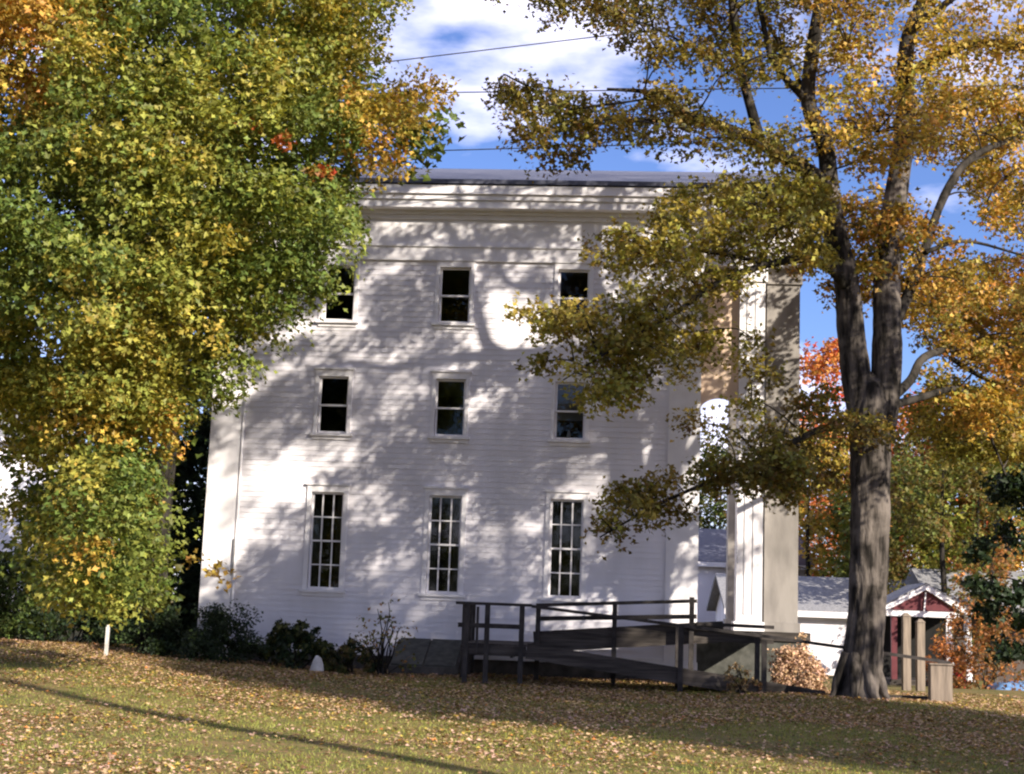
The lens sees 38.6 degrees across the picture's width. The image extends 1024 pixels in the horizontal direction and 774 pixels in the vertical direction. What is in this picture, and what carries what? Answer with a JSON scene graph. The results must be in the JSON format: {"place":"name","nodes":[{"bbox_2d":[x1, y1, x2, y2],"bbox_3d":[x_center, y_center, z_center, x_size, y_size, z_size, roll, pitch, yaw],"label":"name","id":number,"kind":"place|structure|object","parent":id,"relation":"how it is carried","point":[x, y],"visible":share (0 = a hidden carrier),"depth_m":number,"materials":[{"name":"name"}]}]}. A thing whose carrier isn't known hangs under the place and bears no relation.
{"place":"outdoors","nodes":[
{"label":"outdoors","id":0,"kind":"place"},
{"bbox_2d":[12,0,893,106],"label":"overhead wire","id":1,"kind":"object","parent":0,"point":[556,41],"visible":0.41,"depth_m":31.64,"materials":[{"name":"black metal"}]},
{"bbox_2d":[0,601,1023,773],"bbox_3d":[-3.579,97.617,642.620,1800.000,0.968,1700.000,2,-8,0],"label":"lawn","id":2,"kind":"structure","parent":0,"point":[345,751],"depth_m":17.86,"materials":[{"name":"plant"}]},
{"bbox_2d":[0,551,68,641],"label":"hedge","id":3,"kind":"object","parent":2,"relation":"on","point":[9,606],"visible":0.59,"depth_m":32.31,"materials":[{"name":"green plant"}]},
{"bbox_2d":[0,409,78,610],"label":"white house","id":4,"kind":"structure","parent":2,"relation":"on","point":[5,481],"depth_m":66.55,"materials":[{"name":"paint"}]},
{"bbox_2d":[13,573,138,645],"bbox_3d":[-9.966,4.959,33.093,2.820,2.009,2.646,10,-11,-41],"label":"dark shrub","id":5,"kind":"object","parent":2,"relation":"on","point":[93,624],"visible":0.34,"depth_m":32.40,"materials":[{"name":"green plant"}]},
{"bbox_2d":[104,625,109,654],"bbox_3d":[-8.177,5.213,29.510,0.064,0.820,0.064,2,-8,0],"label":"marker stake","id":6,"kind":"object","parent":2,"relation":"on","point":[107,634],"visible":0.79,"depth_m":29.50,"materials":[{"name":"wood"}]},
{"bbox_2d":[24,394,211,596],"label":"oak tree","id":7,"kind":"object","parent":2,"relation":"on","point":[176,572],"depth_m":56.48,"materials":[{"name":"green plant"}]},
{"bbox_2d":[65,174,216,646],"bbox_3d":[-8.581,0.611,36.749,5.627,13.131,5.899,5,-9,-20],"label":"spruce tree","id":8,"kind":"object","parent":2,"relation":"on","point":[189,586],"visible":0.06,"depth_m":34.98,"materials":[{"name":"green plant"}]},
{"bbox_2d":[109,598,188,657],"bbox_3d":[-7.614,5.129,31.014,1.771,1.340,1.780,7,-10,-30],"label":"round shrub","id":9,"kind":"object","parent":2,"relation":"on","point":[165,624],"visible":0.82,"depth_m":30.78,"materials":[{"name":"green plant"}]},
{"bbox_2d":[174,599,269,663],"bbox_3d":[-5.954,5.084,30.161,1.995,1.443,1.952,2,-8,0],"label":"round shrub","id":10,"kind":"object","parent":2,"relation":"on","point":[195,643],"visible":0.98,"depth_m":29.84,"materials":[{"name":"green plant"}]},
{"bbox_2d":[0,0,465,652],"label":"maple tree","id":11,"kind":"object","parent":2,"relation":"on","point":[234,240],"visible":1,"depth_m":22.87,"materials":[{"name":"green plant"}]},
{"bbox_2d":[255,618,342,669],"bbox_3d":[-4.386,5.304,29.878,1.737,1.203,1.822,-2,-10,28],"label":"rhododendron","id":12,"kind":"object","parent":2,"relation":"on","point":[285,637],"visible":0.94,"depth_m":29.58,"materials":[{"name":"green plant"}]},
{"bbox_2d":[310,655,323,672],"bbox_3d":[-3.891,5.546,29.181,0.268,0.387,0.269,-2,-9,25],"label":"garden stone","id":13,"kind":"object","parent":2,"relation":"on","point":[317,664],"visible":0.74,"depth_m":29.10,"materials":[{"name":"white stone"}]},
{"bbox_2d":[323,636,386,674],"bbox_3d":[-3.263,5.482,29.709,1.455,0.834,1.350,2,-8,0],"label":"shrub","id":14,"kind":"object","parent":2,"relation":"on","point":[331,664],"visible":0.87,"depth_m":29.62,"materials":[{"name":"green plant"}]},
{"bbox_2d":[346,595,418,675],"bbox_3d":[-2.615,5.175,30.043,1.481,1.881,1.469,2,-8,0],"label":"thin shrub","id":15,"kind":"object","parent":2,"relation":"on","point":[381,669],"visible":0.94,"depth_m":29.80,"materials":[{"name":"green plant"}]},
{"bbox_2d":[197,167,810,682],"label":"greek revival building","id":16,"kind":"structure","parent":2,"relation":"on","point":[397,431],"depth_m":32.26,"materials":[{"name":"white paint"}]},
{"bbox_2d":[299,482,350,596],"bbox_3d":[-4.090,3.358,32.203,1.020,2.465,0.310,1,-9,4],"label":"window","id":17,"kind":"structure","parent":16,"relation":"in","point":[318,489],"depth_m":32.23,"materials":[{"name":"white paint"}]},
{"bbox_2d":[310,367,354,439],"bbox_3d":[-3.983,0.373,32.614,0.940,1.615,0.241,1,-9,4],"label":"window","id":18,"kind":"structure","parent":16,"relation":"in","point":[345,373],"depth_m":32.61,"materials":[{"name":"white paint"}]},
{"bbox_2d":[315,259,359,326],"bbox_3d":[-3.891,-2.113,32.986,0.970,1.546,0.241,1,-9,4],"label":"window","id":19,"kind":"structure","parent":16,"relation":"in","point":[353,322],"depth_m":32.88,"materials":[{"name":"white paint"}]},
{"bbox_2d":[418,486,468,600],"bbox_3d":[-1.476,3.424,31.999,1.020,2.465,0.310,1,-9,4],"label":"window","id":20,"kind":"structure","parent":16,"relation":"in","point":[431,520],"depth_m":32.02,"materials":[{"name":"white paint"}]},
{"bbox_2d":[427,370,471,442],"bbox_3d":[-1.371,0.439,32.411,0.940,1.615,0.241,1,-9,4],"label":"window","id":21,"kind":"structure","parent":16,"relation":"in","point":[464,375],"depth_m":32.41,"materials":[{"name":"white paint"}]},
{"bbox_2d":[431,261,474,329],"bbox_3d":[-1.280,-2.048,32.783,0.970,1.546,0.241,1,-9,4],"label":"window","id":22,"kind":"structure","parent":16,"relation":"in","point":[457,265],"depth_m":32.78,"materials":[{"name":"white paint"}]},
{"bbox_2d":[540,490,590,602],"bbox_3d":[1.175,3.490,31.793,1.020,2.465,0.310,1,-9,4],"label":"window","id":23,"kind":"structure","parent":16,"relation":"in","point":[581,498],"depth_m":31.82,"materials":[{"name":"white paint"}]},
{"bbox_2d":[547,373,590,446],"bbox_3d":[1.283,0.513,32.259,0.940,1.615,0.352,1,-9,4],"label":"window","id":24,"kind":"structure","parent":16,"relation":"in","point":[564,412],"depth_m":32.25,"materials":[{"name":"white paint"}]},
{"bbox_2d":[554,263,593,331],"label":"window","id":25,"kind":"structure","parent":16,"relation":"in","point":[564,267],"depth_m":32.62,"materials":[{"name":"white paint"}]},
{"bbox_2d":[0,637,1023,773],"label":"fallen leaves","id":26,"kind":"object","parent":2,"relation":"on","point":[276,673],"visible":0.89,"depth_m":21.55,"materials":[{"name":"brown plant"}]},
{"bbox_2d":[456,597,953,701],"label":"wooden ramp","id":27,"kind":"structure","parent":2,"relation":"on","point":[556,646],"depth_m":28.26,"materials":[{"name":"grey wood"}]},
{"bbox_2d":[699,441,727,528],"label":"oak tree","id":28,"kind":"object","parent":2,"relation":"on","point":[712,517],"visible":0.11,"depth_m":78.34,"materials":[{"name":"green plant"}]},
{"bbox_2d":[699,424,727,528],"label":"oak tree","id":29,"kind":"object","parent":2,"relation":"on","point":[705,500],"visible":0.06,"depth_m":88.89,"materials":[{"name":"green plant"}]},
{"bbox_2d":[724,661,761,694],"bbox_3d":[4.341,5.499,27.476,0.756,0.665,0.706,9,-11,-40],"label":"shrub","id":30,"kind":"object","parent":2,"relation":"on","point":[741,688],"visible":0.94,"depth_m":27.43,"materials":[{"name":"green plant"}]},
{"bbox_2d":[480,0,1023,699],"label":"maple tree","id":31,"kind":"object","parent":2,"relation":"on","point":[812,202],"visible":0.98,"depth_m":27.25,"materials":[{"name":"yellow plant"}]},
{"bbox_2d":[697,528,814,621],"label":"gabled cottage","id":32,"kind":"structure","parent":2,"relation":"on","point":[711,552],"depth_m":65.54,"materials":[{"name":"white paint"}]},
{"bbox_2d":[767,631,829,692],"bbox_3d":[5.819,5.648,29.735,1.307,1.377,1.332,2,-8,0],"label":"dried shrub","id":33,"kind":"object","parent":2,"relation":"on","point":[793,660],"visible":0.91,"depth_m":29.49,"materials":[{"name":"beige plant"}]},
{"bbox_2d":[707,573,919,674],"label":"cottage","id":34,"kind":"structure","parent":2,"relation":"on","point":[822,609],"depth_m":53.42,"materials":[{"name":"white paint"}]},
{"bbox_2d":[798,427,849,576],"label":"maple tree","id":35,"kind":"object","parent":2,"relation":"on","point":[808,523],"visible":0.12,"depth_m":62.60,"materials":[{"name":"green plant"}]},
{"bbox_2d":[798,336,898,576],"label":"maple tree","id":36,"kind":"object","parent":2,"relation":"on","point":[817,365],"visible":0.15,"depth_m":73.64,"materials":[{"name":"orange plant"}]},
{"bbox_2d":[802,466,907,576],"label":"maple tree","id":37,"kind":"object","parent":2,"relation":"on","point":[829,540],"visible":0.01,"depth_m":92.47,"materials":[{"name":"orange plant"}]},
{"bbox_2d":[817,447,975,579],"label":"oak tree","id":38,"kind":"object","parent":2,"relation":"on","point":[844,528],"visible":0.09,"depth_m":59.44,"materials":[{"name":"green plant"}]},
{"bbox_2d":[901,613,911,690],"bbox_3d":[8.761,6.031,32.514,0.200,2.000,0.200,2,-8,0],"label":"wooden post","id":39,"kind":"object","parent":2,"relation":"on","point":[905,650],"visible":0.82,"depth_m":32.48,"materials":[{"name":"beige wood"}]},
{"bbox_2d":[889,695,927,699],"bbox_3d":[7.427,5.927,27.871,1.000,0.100,0.130,2,-8,0],"label":"landscape timber","id":40,"kind":"object","parent":2,"relation":"on","point":[909,697],"visible":0.29,"depth_m":27.81,"materials":[{"name":"brown wood"}]},
{"bbox_2d":[915,619,925,690],"bbox_3d":[9.072,6.104,32.505,0.200,1.880,0.200,2,-8,0],"label":"wooden post","id":41,"kind":"object","parent":2,"relation":"on","point":[919,652],"visible":0.82,"depth_m":32.47,"materials":[{"name":"beige wood"}]},
{"bbox_2d":[832,383,1012,579],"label":"maple tree","id":42,"kind":"object","parent":2,"relation":"on","point":[902,428],"visible":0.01,"depth_m":64.29,"materials":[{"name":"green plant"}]},
{"bbox_2d":[883,583,968,685],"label":"gabled porch","id":43,"kind":"object","parent":2,"relation":"on","point":[925,599],"visible":0.62,"depth_m":46.50,"materials":[{"name":"red paint"}]},
{"bbox_2d":[848,416,1023,669],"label":"oak tree","id":44,"kind":"object","parent":2,"relation":"on","point":[971,485],"visible":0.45,"depth_m":52.06,"materials":[{"name":"green plant"}]},
{"bbox_2d":[925,634,977,688],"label":"rust shrub","id":45,"kind":"object","parent":2,"relation":"on","point":[946,654],"visible":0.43,"depth_m":44.16,"materials":[{"name":"orange plant"}]},
{"bbox_2d":[888,376,1023,578],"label":"maple tree","id":46,"kind":"object","parent":2,"relation":"on","point":[955,498],"depth_m":81.00,"materials":[{"name":"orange plant"}]},
{"bbox_2d":[892,432,1023,580],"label":"oak tree","id":47,"kind":"object","parent":2,"relation":"on","point":[934,563],"visible":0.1,"depth_m":55.83,"materials":[{"name":"green plant"}]},
{"bbox_2d":[904,568,1023,681],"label":"brown house","id":48,"kind":"structure","parent":2,"relation":"on","point":[932,577],"depth_m":52.57,"materials":[{"name":"wood"}]},
{"bbox_2d":[909,376,1023,571],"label":"maple tree","id":49,"kind":"object","parent":2,"relation":"on","point":[1015,562],"visible":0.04,"depth_m":58.72,"materials":[{"name":"orange plant"}]},
{"bbox_2d":[927,593,1023,690],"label":"rust shrub","id":50,"kind":"object","parent":2,"relation":"on","point":[980,625],"visible":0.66,"depth_m":42.18,"materials":[{"name":"orange plant"}]},
{"bbox_2d":[944,517,1023,682],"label":"young tree","id":51,"kind":"object","parent":2,"relation":"on","point":[998,554],"visible":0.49,"depth_m":44.93,"materials":[{"name":"orange plant"}]},
{"bbox_2d":[959,286,1023,666],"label":"spruce tree","id":52,"kind":"object","parent":2,"relation":"on","point":[1008,488],"visible":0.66,"depth_m":36.02,"materials":[{"name":"green plant"}]},
{"bbox_2d":[960,497,1023,571],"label":"oak tree","id":53,"kind":"object","parent":2,"relation":"on","point":[1020,540],"visible":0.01,"depth_m":67.40,"materials":[{"name":"green plant"}]},
{"bbox_2d":[986,681,1023,690],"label":"tarpaulin","id":54,"kind":"object","parent":2,"relation":"on","point":[1009,686],"visible":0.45,"depth_m":42.83,"materials":[{"name":"blue plastic"}]},
{"bbox_2d":[0,0,1023,593],"label":"sky","id":55,"kind":"structure","parent":0,"point":[435,27],"materials":[{"name":"blue"}]},
{"bbox_2d":[3,85,1023,98],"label":"overhead wire","id":56,"kind":"object","parent":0,"point":[710,89],"visible":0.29,"depth_m":31.30,"materials":[{"name":"black metal"}]},
{"bbox_2d":[320,133,1023,153],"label":"overhead wire","id":57,"kind":"object","parent":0,"point":[670,143],"visible":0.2,"depth_m":31.52,"materials":[{"name":"black metal"}]},
{"bbox_2d":[953,665,965,688],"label":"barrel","id":58,"kind":"object","parent":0,"point":[956,673],"visible":0.08,"depth_m":45.09,"materials":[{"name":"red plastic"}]}
]}

